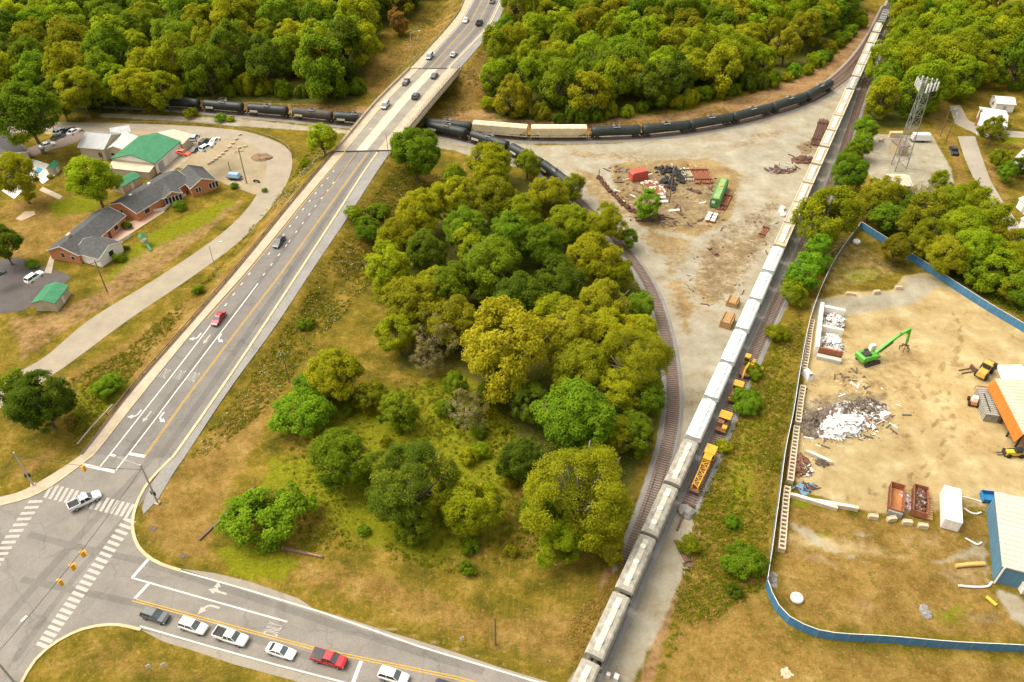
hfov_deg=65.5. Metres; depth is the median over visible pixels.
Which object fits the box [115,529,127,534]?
crosswalk bar
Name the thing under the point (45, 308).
double door
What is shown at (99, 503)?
crosswalk bar
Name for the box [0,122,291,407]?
lane
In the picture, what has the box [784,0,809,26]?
broadleaf tree
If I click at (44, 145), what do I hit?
parked car
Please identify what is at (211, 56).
broadleaf tree
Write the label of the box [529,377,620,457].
broadleaf tree
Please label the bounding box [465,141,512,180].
broadleaf tree
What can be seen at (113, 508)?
crosswalk bar
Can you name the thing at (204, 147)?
parked car
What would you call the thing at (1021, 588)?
utility box
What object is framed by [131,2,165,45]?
broadleaf tree
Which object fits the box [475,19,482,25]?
moving pickup
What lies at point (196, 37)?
broadleaf tree
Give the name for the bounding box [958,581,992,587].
plastic pipe
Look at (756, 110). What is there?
tank car
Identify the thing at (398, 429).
sapling bush
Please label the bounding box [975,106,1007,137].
white roof house
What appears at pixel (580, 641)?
dry weeds
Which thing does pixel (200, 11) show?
broadleaf tree
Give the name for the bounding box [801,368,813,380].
white appliance
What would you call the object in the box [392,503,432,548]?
broadleaf tree
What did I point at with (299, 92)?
edge bush
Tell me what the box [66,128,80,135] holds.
parked car
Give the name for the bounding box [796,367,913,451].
dark litter
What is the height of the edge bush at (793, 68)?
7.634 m
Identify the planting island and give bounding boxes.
[251,153,272,161]
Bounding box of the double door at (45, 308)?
[42,306,49,310]
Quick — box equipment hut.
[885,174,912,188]
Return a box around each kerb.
[0,454,93,505]
[20,623,140,681]
[80,151,334,454]
[94,151,345,454]
[131,458,180,571]
[171,152,378,457]
[420,0,472,67]
[449,2,500,67]
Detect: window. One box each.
[108,249,113,256]
[144,207,150,214]
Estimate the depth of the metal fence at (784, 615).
127.35 m
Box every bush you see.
[24,259,38,268]
[84,97,102,109]
[89,372,123,399]
[106,97,125,107]
[111,253,126,261]
[121,222,131,229]
[172,200,186,211]
[180,77,203,96]
[182,107,198,118]
[191,285,204,294]
[206,81,218,92]
[214,112,226,122]
[223,83,236,96]
[226,115,234,121]
[230,182,238,189]
[232,71,256,96]
[254,77,275,95]
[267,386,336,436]
[274,79,292,99]
[292,368,325,398]
[293,84,306,98]
[295,317,315,329]
[299,158,309,167]
[342,406,354,417]
[343,205,363,218]
[344,391,353,402]
[348,77,366,95]
[352,214,379,241]
[356,523,370,536]
[366,202,390,219]
[379,435,390,447]
[394,422,403,434]
[433,399,454,416]
[436,501,444,521]
[437,510,454,527]
[453,418,461,427]
[457,446,479,466]
[459,560,476,575]
[461,536,480,555]
[470,420,487,439]
[470,441,489,459]
[479,96,494,110]
[480,481,496,493]
[495,98,512,115]
[500,426,507,434]
[501,477,518,487]
[502,544,519,556]
[512,100,529,118]
[530,101,551,122]
[552,111,566,123]
[565,103,589,123]
[588,106,603,123]
[601,101,617,119]
[619,104,634,118]
[635,99,649,113]
[647,96,670,109]
[668,94,684,109]
[675,533,701,554]
[681,86,699,108]
[695,85,712,100]
[710,83,727,100]
[710,438,732,452]
[719,539,770,580]
[725,514,742,529]
[725,582,744,598]
[727,83,741,95]
[730,387,762,415]
[735,66,757,92]
[744,361,762,380]
[756,72,769,89]
[764,69,781,87]
[764,322,789,341]
[780,71,793,81]
[785,62,802,78]
[802,62,814,75]
[806,51,825,67]
[817,49,829,61]
[821,40,837,52]
[822,48,833,61]
[831,35,846,47]
[832,29,847,39]
[842,24,857,36]
[846,31,852,41]
[847,18,861,28]
[852,8,867,19]
[854,15,868,27]
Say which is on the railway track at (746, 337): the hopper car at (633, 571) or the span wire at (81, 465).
the hopper car at (633, 571)
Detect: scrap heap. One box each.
[640,180,659,185]
[649,185,667,193]
[764,165,796,173]
[786,452,813,477]
[791,155,812,163]
[813,456,829,467]
[899,490,914,510]
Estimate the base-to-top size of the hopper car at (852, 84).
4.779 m
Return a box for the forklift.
[997,444,1023,458]
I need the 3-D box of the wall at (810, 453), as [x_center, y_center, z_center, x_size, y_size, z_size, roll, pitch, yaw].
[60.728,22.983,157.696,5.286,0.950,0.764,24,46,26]
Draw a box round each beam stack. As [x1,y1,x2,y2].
[625,208,660,223]
[634,213,665,221]
[674,540,692,567]
[680,168,693,181]
[686,187,701,194]
[690,167,712,183]
[707,248,718,256]
[717,192,732,210]
[758,226,769,237]
[810,118,828,146]
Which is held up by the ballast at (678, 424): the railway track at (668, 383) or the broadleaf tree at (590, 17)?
the railway track at (668, 383)
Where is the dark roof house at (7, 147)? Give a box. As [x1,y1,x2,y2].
[0,132,28,168]
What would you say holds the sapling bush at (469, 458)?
on the ground at (848, 572)
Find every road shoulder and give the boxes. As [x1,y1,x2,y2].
[142,630,334,681]
[184,569,546,681]
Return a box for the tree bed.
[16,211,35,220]
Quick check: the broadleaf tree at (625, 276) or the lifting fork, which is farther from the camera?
the broadleaf tree at (625, 276)
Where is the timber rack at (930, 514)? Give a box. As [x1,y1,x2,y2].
[925,496,932,520]
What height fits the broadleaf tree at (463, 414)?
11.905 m
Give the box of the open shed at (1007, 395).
[987,378,1023,446]
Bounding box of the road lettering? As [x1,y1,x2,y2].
[263,621,280,635]
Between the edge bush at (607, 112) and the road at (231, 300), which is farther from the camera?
the edge bush at (607, 112)
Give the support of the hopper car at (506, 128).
on the railway track at (847, 74)
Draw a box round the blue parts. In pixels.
[792,481,820,495]
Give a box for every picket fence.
[118,233,132,240]
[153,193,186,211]
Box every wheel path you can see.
[122,152,358,455]
[424,0,479,67]
[440,0,495,67]
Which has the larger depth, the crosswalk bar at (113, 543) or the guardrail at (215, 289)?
the guardrail at (215, 289)
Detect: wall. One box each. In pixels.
[596,169,637,213]
[777,485,790,552]
[786,425,799,484]
[790,492,837,511]
[794,385,805,425]
[801,319,814,370]
[805,449,832,464]
[814,498,858,511]
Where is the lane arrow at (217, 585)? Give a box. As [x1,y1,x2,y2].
[214,581,226,594]
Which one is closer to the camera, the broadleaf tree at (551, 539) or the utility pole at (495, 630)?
the utility pole at (495, 630)
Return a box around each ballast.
[76,102,683,565]
[441,68,854,142]
[573,0,889,681]
[677,53,880,512]
[822,6,882,82]
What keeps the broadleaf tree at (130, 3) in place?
on the ground at (848, 572)
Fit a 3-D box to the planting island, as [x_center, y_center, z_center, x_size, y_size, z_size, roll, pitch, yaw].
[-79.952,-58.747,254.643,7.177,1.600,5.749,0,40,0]
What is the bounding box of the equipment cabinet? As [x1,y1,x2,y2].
[888,131,903,137]
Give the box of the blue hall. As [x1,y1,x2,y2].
[986,491,1023,587]
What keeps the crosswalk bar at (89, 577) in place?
on the junction
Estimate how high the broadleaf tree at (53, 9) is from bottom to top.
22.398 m
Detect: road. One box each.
[95,152,375,457]
[422,0,499,67]
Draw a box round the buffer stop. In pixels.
[676,501,695,530]
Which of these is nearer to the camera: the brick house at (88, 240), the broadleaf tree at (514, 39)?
the brick house at (88, 240)
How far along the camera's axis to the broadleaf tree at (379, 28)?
328.77 m
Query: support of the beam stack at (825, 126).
on the ground at (848, 572)
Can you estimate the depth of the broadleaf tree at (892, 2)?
344.21 m
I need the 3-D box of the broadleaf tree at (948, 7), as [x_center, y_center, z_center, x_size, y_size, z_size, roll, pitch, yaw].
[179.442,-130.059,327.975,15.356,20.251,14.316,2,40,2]
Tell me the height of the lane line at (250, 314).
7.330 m
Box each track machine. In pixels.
[688,443,717,493]
[715,409,732,433]
[727,379,744,402]
[738,353,755,377]
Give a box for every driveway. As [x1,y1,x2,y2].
[0,257,70,312]
[27,130,85,156]
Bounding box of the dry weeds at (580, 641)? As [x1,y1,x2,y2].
[62,1,804,670]
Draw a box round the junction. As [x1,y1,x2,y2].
[0,455,532,681]
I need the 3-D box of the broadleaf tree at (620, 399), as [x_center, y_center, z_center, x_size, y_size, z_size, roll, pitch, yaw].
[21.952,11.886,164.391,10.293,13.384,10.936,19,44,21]
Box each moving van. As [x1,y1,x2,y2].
[381,99,389,108]
[425,51,433,59]
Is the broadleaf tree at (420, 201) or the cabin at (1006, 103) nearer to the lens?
the broadleaf tree at (420, 201)
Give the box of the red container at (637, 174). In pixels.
[623,167,648,181]
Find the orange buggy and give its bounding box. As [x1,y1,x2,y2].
[967,395,978,407]
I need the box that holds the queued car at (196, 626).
[177,615,208,635]
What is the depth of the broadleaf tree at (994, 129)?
255.38 m
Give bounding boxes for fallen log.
[281,546,323,558]
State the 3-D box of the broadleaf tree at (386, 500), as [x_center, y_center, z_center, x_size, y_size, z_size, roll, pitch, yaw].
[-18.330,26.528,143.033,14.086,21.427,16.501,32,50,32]
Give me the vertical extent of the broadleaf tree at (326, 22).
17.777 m
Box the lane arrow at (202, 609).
[198,605,219,613]
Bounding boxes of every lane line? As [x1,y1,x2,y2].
[100,325,210,465]
[115,283,257,471]
[132,578,286,621]
[132,600,466,681]
[136,599,477,681]
[140,625,343,681]
[144,153,366,454]
[146,155,366,454]
[180,570,538,681]
[208,153,345,316]
[421,0,473,67]
[431,0,481,65]
[447,1,498,67]
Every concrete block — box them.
[846,291,855,295]
[867,513,878,519]
[872,289,880,294]
[886,515,897,521]
[894,285,902,289]
[901,519,912,525]
[917,522,928,529]
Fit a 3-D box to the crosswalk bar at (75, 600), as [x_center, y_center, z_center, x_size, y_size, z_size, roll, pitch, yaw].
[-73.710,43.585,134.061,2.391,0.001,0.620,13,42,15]
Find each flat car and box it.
[877,18,885,24]
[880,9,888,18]
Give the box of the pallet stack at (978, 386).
[974,385,986,389]
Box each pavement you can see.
[0,454,91,503]
[84,152,343,453]
[111,210,164,239]
[142,455,185,513]
[159,157,189,172]
[174,151,389,457]
[411,0,471,67]
[451,4,503,67]
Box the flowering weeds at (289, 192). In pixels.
[192,4,517,455]
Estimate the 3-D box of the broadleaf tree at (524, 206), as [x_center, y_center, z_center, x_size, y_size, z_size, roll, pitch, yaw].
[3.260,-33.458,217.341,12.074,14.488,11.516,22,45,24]
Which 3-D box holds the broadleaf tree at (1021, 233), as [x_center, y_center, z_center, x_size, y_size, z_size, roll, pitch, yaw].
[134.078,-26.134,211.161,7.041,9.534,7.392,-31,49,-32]
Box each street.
[949,105,1023,137]
[958,136,1022,238]
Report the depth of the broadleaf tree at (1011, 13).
312.60 m
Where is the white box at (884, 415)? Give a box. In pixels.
[879,410,889,419]
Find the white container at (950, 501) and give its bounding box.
[939,485,962,531]
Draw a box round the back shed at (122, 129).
[110,125,130,132]
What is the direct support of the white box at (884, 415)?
on the ground at (848, 572)
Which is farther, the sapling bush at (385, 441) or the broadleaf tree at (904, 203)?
the broadleaf tree at (904, 203)
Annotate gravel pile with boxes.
[766,572,777,587]
[919,604,931,619]
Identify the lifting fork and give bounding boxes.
[959,364,976,373]
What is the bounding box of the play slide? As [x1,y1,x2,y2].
[138,233,151,250]
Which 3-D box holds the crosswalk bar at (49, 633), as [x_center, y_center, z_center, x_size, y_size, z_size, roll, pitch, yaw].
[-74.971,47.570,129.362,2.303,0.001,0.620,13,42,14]
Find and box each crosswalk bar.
[0,546,11,549]
[1,540,15,543]
[5,535,19,537]
[9,529,23,531]
[13,523,27,525]
[16,517,31,520]
[20,511,35,514]
[24,506,38,508]
[28,500,42,502]
[36,641,48,647]
[40,636,52,642]
[43,486,52,497]
[44,630,56,637]
[47,625,60,631]
[48,485,58,498]
[52,619,64,625]
[54,487,63,499]
[55,613,68,620]
[59,488,68,500]
[59,608,72,614]
[63,489,73,502]
[64,602,76,608]
[67,597,80,603]
[70,490,78,500]
[71,591,84,597]
[75,585,88,591]
[79,579,92,585]
[83,574,95,580]
[87,568,100,574]
[91,562,103,568]
[94,497,103,509]
[95,557,107,563]
[99,498,109,510]
[99,551,112,557]
[103,546,115,551]
[104,499,114,512]
[107,540,119,546]
[110,500,119,513]
[111,534,123,540]
[114,501,124,514]
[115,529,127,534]
[119,503,129,515]
[119,523,130,529]
[125,504,134,517]
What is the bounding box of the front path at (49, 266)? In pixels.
[45,255,53,272]
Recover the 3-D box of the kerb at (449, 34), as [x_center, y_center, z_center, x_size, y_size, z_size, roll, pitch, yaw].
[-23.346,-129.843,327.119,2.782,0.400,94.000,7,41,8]
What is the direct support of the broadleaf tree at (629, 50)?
on the ground at (848, 572)
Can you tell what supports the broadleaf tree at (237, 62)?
on the ground at (848, 572)
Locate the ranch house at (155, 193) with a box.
[108,164,218,220]
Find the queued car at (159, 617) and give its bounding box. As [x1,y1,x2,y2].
[139,605,170,624]
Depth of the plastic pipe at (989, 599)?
133.45 m
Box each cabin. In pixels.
[989,95,1015,111]
[1015,149,1023,168]
[1016,196,1023,213]
[1018,217,1023,228]
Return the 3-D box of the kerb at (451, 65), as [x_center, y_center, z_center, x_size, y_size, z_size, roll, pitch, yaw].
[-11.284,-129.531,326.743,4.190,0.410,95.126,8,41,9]
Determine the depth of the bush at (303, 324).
187.63 m
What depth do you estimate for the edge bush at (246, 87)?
288.44 m
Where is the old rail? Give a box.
[198,486,254,540]
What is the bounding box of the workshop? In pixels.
[109,133,180,178]
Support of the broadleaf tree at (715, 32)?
on the ground at (848, 572)
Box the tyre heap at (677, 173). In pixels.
[654,165,688,190]
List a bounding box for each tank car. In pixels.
[160,96,201,110]
[202,97,245,113]
[246,101,290,117]
[291,105,334,122]
[333,109,363,123]
[422,116,472,133]
[426,120,468,139]
[468,130,509,150]
[508,143,543,170]
[539,160,570,190]
[589,122,641,138]
[640,119,690,136]
[688,112,733,131]
[732,103,772,123]
[771,92,807,113]
[805,79,833,101]
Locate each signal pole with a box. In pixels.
[0,616,27,681]
[13,452,35,486]
[110,454,160,504]
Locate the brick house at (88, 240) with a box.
[46,207,126,266]
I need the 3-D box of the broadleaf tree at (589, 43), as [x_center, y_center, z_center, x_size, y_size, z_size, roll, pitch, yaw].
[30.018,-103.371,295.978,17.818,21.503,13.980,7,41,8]
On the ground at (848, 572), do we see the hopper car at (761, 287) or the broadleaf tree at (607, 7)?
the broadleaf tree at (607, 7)
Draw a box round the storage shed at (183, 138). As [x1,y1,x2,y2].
[158,129,192,149]
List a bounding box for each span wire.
[0,471,139,649]
[19,456,141,469]
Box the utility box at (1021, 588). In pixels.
[1018,581,1023,593]
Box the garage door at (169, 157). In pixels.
[166,153,172,163]
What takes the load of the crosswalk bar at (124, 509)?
on the junction
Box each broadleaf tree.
[0,0,27,6]
[0,0,36,27]
[0,8,18,37]
[0,32,24,59]
[0,51,19,95]
[0,79,62,153]
[0,150,39,203]
[0,223,24,264]
[0,367,42,406]
[1,369,80,434]
[6,16,47,52]
[7,34,54,67]
[10,49,53,89]
[15,4,54,35]
[25,0,58,30]
[34,41,84,90]
[39,0,82,27]
[39,74,75,120]
[43,13,88,50]
[52,66,106,118]
[58,0,90,28]
[59,14,93,38]
[59,40,84,83]
[63,155,123,207]
[67,41,84,55]
[75,46,118,102]
[80,20,132,67]
[82,14,125,62]
[83,0,121,25]
[88,61,132,113]
[92,2,129,21]
[104,10,150,48]
[107,67,160,111]
[119,0,133,9]
[123,0,161,16]
[123,28,150,58]
[124,64,154,112]
[125,0,161,25]
[125,45,162,71]
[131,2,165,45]
[144,70,182,111]
[149,18,175,55]
[150,0,180,11]
[151,30,192,83]
[158,0,194,18]
[161,19,207,55]
[165,0,212,23]
[178,42,232,96]
[180,2,212,30]
[188,17,228,63]
[206,17,250,82]
[209,0,247,43]
[209,0,254,33]
[214,480,318,554]
[224,19,261,55]
[241,0,266,24]
[243,39,284,84]
[244,31,279,65]
[254,17,281,42]
[255,0,293,32]
[270,0,301,27]
[270,28,300,77]
[272,18,303,56]
[292,21,349,99]
[294,42,331,78]
[295,18,333,45]
[296,0,320,7]
[296,0,337,23]
[303,346,365,401]
[306,122,336,155]
[306,426,373,494]
[312,0,338,17]
[322,14,363,84]
[323,19,331,35]
[330,9,370,53]
[337,0,379,37]
[341,17,383,70]
[347,0,382,32]
[351,378,384,413]
[360,0,386,15]
[362,239,413,303]
[364,437,462,523]
[373,310,421,353]
[375,389,419,431]
[376,214,419,251]
[381,275,437,337]
[384,0,413,18]
[388,7,408,34]
[389,126,441,180]
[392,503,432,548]
[394,187,444,230]
[400,0,419,7]
[405,227,446,269]
[409,345,444,375]
[412,312,459,363]
[416,265,447,301]
[422,294,482,345]
[427,175,480,220]
[431,259,481,299]
[439,478,505,536]
[442,162,467,193]
[442,204,490,248]
[442,370,468,401]
[444,387,488,429]
[452,222,481,270]
[459,295,548,420]
[462,234,522,303]
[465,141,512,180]
[471,174,519,220]
[472,157,510,193]
[474,379,509,407]
[478,57,512,97]
[481,21,511,65]
[486,209,532,262]
[492,73,531,118]
[492,270,548,312]
[493,437,541,482]
[495,13,515,30]
[495,22,527,54]
[498,192,541,225]
[500,0,532,22]
[500,51,520,74]
[507,21,538,42]
[508,34,543,81]
[508,382,551,430]
[511,56,547,101]
[513,148,541,178]
[516,222,562,266]
[519,440,634,552]
[520,494,566,527]
[521,12,551,42]
[525,176,569,221]
[526,0,559,14]
[527,48,569,85]
[527,291,573,328]
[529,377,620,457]
[534,0,560,34]
[534,253,588,312]
[534,513,586,568]
[537,57,576,111]
[540,38,559,61]
[542,298,604,365]
[543,40,580,65]
[543,338,610,403]
[544,203,590,246]
[545,6,579,35]
[549,20,580,45]
[551,0,579,17]
[562,172,585,202]
[565,52,603,89]
[566,230,624,284]
[567,69,611,113]
[572,0,601,26]
[572,33,613,69]
[573,0,606,37]
[577,29,599,53]
[578,277,630,321]
[583,521,624,566]
[586,200,628,246]
[587,307,639,361]
[590,327,675,396]
[591,415,634,452]
[593,46,628,75]
[593,54,634,103]
[595,9,623,43]
[597,256,634,290]
[597,368,640,416]
[600,0,628,28]
[605,34,630,61]
[609,6,640,39]
[616,56,642,97]
[618,41,652,74]
[619,228,638,249]
[620,408,654,459]
[623,16,658,57]
[626,313,661,352]
[627,0,664,19]
[627,289,654,315]
[628,378,666,416]
[632,60,670,108]
[634,187,662,218]
[637,13,668,50]
[641,5,669,32]
[642,53,673,88]
[649,45,675,57]
[651,26,687,54]
[659,0,702,27]
[660,50,698,110]
[670,7,703,34]
[676,27,698,48]
[678,22,716,80]
[680,45,712,80]
[693,0,710,26]
[697,25,724,52]
[701,43,743,91]
[704,4,738,31]
[710,0,722,6]
[713,38,752,78]
[716,0,753,26]
[716,23,734,42]
[717,26,756,56]
[730,0,758,22]
[735,21,765,46]
[740,0,780,38]
[742,33,759,48]
[750,41,776,73]
[756,0,788,22]
[759,11,789,52]
[769,27,803,65]
[779,278,808,306]
[780,0,804,16]
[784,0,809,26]
[784,251,826,290]
[789,8,823,51]
[789,184,865,243]
[794,0,817,10]
[798,5,835,40]
[804,233,836,268]
[817,0,841,30]
[821,0,860,29]
[831,152,869,190]
[842,141,862,163]
[851,132,873,154]
[853,114,880,137]
[854,183,889,222]
[863,75,901,120]
[865,37,905,83]
[866,175,909,206]
[866,198,906,232]
[871,57,907,97]
[880,232,911,263]
[881,0,931,29]
[885,7,922,45]
[889,0,897,8]
[889,20,918,51]
[889,185,917,213]
[895,36,934,86]
[895,205,934,238]
[897,27,930,81]
[897,52,949,118]
[900,182,940,208]
[904,0,939,22]
[907,187,950,222]
[908,231,933,259]
[909,217,956,250]
[916,66,958,98]
[918,7,941,36]
[920,33,957,52]
[923,233,970,275]
[924,0,953,19]
[927,169,954,188]
[928,8,978,36]
[930,27,990,79]
[930,183,975,218]
[931,45,965,75]
[934,205,992,248]
[935,0,970,28]
[946,226,1007,273]
[948,55,987,100]
[949,24,980,40]
[956,0,979,16]
[959,179,993,206]
[959,254,992,284]
[966,53,1003,87]
[967,1,997,19]
[973,15,993,33]
[973,246,1022,295]
[974,28,999,42]
[975,115,1011,145]
[975,196,1016,229]
[980,0,1006,8]
[982,14,1023,52]
[983,6,1023,36]
[983,38,1008,77]
[987,147,1014,169]
[989,0,1023,17]
[990,225,1020,250]
[991,240,1023,275]
[993,31,1023,91]
[996,160,1018,183]
[996,272,1023,303]
[1006,267,1023,306]
[1009,227,1023,240]
[1013,153,1023,177]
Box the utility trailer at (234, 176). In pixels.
[226,171,241,180]
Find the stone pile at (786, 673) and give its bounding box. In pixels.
[781,667,793,678]
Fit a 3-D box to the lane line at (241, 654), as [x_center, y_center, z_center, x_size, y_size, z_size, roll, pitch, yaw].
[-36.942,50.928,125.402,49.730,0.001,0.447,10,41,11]
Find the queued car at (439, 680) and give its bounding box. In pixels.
[435,678,449,681]
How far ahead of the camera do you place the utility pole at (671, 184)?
229.65 m
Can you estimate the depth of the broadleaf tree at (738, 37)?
296.18 m
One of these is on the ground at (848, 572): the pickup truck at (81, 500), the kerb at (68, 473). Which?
the kerb at (68, 473)
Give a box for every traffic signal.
[56,579,63,586]
[68,562,77,570]
[79,549,87,557]
[80,464,86,471]
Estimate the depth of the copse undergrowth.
197.14 m
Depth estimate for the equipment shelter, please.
255.63 m
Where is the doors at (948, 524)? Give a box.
[941,519,961,531]
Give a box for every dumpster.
[886,481,905,518]
[910,483,928,518]
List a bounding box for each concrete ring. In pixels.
[790,592,803,604]
[852,239,860,244]
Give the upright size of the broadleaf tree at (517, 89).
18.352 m
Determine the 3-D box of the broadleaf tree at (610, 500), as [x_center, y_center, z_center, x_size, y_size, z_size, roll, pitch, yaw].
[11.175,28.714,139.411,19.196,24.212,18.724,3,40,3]
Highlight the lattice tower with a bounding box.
[891,76,939,171]
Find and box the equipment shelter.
[889,139,909,155]
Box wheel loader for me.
[974,359,997,380]
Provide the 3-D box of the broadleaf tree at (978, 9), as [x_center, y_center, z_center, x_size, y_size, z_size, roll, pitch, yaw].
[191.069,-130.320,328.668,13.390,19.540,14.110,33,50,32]
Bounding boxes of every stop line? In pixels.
[83,463,114,472]
[128,452,145,457]
[131,558,148,577]
[133,583,149,599]
[351,660,362,681]
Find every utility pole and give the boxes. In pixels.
[90,260,107,291]
[237,149,246,182]
[278,353,289,382]
[494,617,496,645]
[669,167,674,201]
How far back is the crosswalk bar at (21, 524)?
145.84 m
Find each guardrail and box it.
[77,404,112,446]
[109,151,331,412]
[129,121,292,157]
[411,1,462,64]
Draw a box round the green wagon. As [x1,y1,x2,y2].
[709,178,728,207]
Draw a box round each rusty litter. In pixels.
[603,164,734,229]
[686,214,778,305]
[774,127,821,176]
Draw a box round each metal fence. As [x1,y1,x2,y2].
[765,222,860,584]
[765,579,1023,651]
[860,222,1023,331]
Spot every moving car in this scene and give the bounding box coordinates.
[210,310,225,325]
[272,235,285,247]
[402,78,409,84]
[411,92,419,99]
[430,73,437,78]
[450,51,456,56]
[463,17,468,22]
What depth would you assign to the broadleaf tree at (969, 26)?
296.40 m
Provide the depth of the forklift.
157.65 m
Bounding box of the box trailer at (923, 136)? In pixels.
[910,132,931,142]
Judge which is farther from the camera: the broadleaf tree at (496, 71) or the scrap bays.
the broadleaf tree at (496, 71)
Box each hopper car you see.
[472,120,528,138]
[529,124,587,138]
[571,658,599,681]
[584,591,629,669]
[615,534,655,603]
[640,484,677,546]
[664,438,697,495]
[685,397,716,450]
[703,361,732,409]
[720,328,746,373]
[735,298,760,340]
[749,271,772,309]
[762,245,783,281]
[773,222,794,255]
[784,201,801,231]
[794,182,812,202]
[803,164,820,192]
[811,147,828,172]
[819,130,835,153]
[827,115,842,137]
[834,101,848,121]
[840,88,853,108]
[846,76,859,96]
[851,64,864,83]
[857,53,869,71]
[862,43,874,55]
[867,32,878,44]
[872,22,882,37]
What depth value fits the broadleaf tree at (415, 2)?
361.16 m
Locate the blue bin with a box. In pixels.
[979,490,996,503]
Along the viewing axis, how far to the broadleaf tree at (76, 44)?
295.74 m
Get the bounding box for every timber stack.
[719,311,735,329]
[725,295,739,308]
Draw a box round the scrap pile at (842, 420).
[798,396,890,440]
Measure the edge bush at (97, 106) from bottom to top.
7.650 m
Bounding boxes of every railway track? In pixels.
[92,103,679,567]
[434,49,863,140]
[588,2,891,675]
[681,54,878,507]
[830,5,888,81]
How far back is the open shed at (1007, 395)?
163.35 m
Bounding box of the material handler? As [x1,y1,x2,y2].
[854,327,911,367]
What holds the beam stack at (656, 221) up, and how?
on the ground at (848, 572)
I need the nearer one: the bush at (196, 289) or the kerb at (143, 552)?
the kerb at (143, 552)
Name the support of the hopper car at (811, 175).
on the railway track at (746, 337)
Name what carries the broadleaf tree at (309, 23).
on the ground at (848, 572)
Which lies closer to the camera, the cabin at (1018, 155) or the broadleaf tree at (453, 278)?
the broadleaf tree at (453, 278)
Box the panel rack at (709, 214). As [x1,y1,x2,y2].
[705,211,717,222]
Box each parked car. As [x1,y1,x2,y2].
[0,268,7,275]
[23,270,44,283]
[38,141,56,148]
[50,134,65,140]
[52,127,64,134]
[61,127,75,133]
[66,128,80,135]
[175,148,191,156]
[189,134,199,141]
[189,145,200,153]
[198,138,210,145]
[198,143,213,151]
[208,137,220,144]
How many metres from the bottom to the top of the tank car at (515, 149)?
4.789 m
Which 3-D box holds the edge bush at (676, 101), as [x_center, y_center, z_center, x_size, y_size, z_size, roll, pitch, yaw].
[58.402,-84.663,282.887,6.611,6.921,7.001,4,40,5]
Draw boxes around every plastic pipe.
[955,561,985,567]
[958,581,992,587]
[964,507,981,514]
[965,538,982,544]
[985,595,996,605]
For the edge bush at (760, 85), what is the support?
on the ground at (848, 572)
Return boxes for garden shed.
[31,282,70,310]
[46,160,60,174]
[113,172,141,193]
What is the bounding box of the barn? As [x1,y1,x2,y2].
[77,131,121,159]
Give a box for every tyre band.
[0,419,183,630]
[11,457,175,661]
[19,576,332,667]
[26,532,484,674]
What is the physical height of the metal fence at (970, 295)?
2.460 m
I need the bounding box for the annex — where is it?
[105,132,137,158]
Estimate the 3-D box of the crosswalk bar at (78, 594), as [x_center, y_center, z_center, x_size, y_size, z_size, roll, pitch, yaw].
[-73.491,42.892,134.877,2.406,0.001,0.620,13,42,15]
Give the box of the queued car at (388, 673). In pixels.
[377,665,409,681]
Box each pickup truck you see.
[66,490,101,511]
[211,624,248,647]
[309,646,347,669]
[948,146,959,156]
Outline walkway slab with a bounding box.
[39,187,61,198]
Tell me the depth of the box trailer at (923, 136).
261.78 m
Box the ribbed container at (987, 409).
[973,388,999,421]
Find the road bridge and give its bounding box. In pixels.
[334,63,460,155]
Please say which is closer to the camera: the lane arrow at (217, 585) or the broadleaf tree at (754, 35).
the lane arrow at (217, 585)
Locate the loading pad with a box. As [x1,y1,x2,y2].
[997,364,1023,379]
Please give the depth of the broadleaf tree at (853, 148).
247.00 m
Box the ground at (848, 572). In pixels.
[0,0,1023,681]
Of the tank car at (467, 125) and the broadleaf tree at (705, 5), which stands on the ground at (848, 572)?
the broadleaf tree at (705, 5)
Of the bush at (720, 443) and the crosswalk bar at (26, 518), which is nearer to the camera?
the crosswalk bar at (26, 518)
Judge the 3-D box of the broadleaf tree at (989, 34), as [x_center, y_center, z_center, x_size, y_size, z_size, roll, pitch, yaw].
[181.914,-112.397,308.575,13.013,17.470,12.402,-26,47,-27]
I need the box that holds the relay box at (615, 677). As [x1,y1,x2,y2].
[606,664,619,681]
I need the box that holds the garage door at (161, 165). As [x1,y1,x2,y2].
[158,160,164,171]
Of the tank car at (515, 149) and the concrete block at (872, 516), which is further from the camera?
the tank car at (515, 149)
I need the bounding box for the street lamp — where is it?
[209,241,221,280]
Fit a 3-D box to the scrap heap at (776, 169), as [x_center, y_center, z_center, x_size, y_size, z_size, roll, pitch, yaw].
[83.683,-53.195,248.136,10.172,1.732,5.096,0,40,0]
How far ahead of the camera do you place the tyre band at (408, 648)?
133.13 m
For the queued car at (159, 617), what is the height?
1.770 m
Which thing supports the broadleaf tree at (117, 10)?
on the ground at (848, 572)
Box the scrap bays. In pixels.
[813,302,845,363]
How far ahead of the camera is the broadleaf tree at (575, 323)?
171.72 m
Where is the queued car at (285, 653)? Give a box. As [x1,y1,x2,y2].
[264,641,296,660]
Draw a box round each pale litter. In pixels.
[604,163,733,228]
[690,210,776,293]
[797,380,900,446]
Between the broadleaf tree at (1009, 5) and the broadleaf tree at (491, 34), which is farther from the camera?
the broadleaf tree at (1009, 5)
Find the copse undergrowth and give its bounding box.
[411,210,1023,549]
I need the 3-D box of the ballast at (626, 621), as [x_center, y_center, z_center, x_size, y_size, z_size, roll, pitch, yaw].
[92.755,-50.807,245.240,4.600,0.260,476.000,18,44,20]
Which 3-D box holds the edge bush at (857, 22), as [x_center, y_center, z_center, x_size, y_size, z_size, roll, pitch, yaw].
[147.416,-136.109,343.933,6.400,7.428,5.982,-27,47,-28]

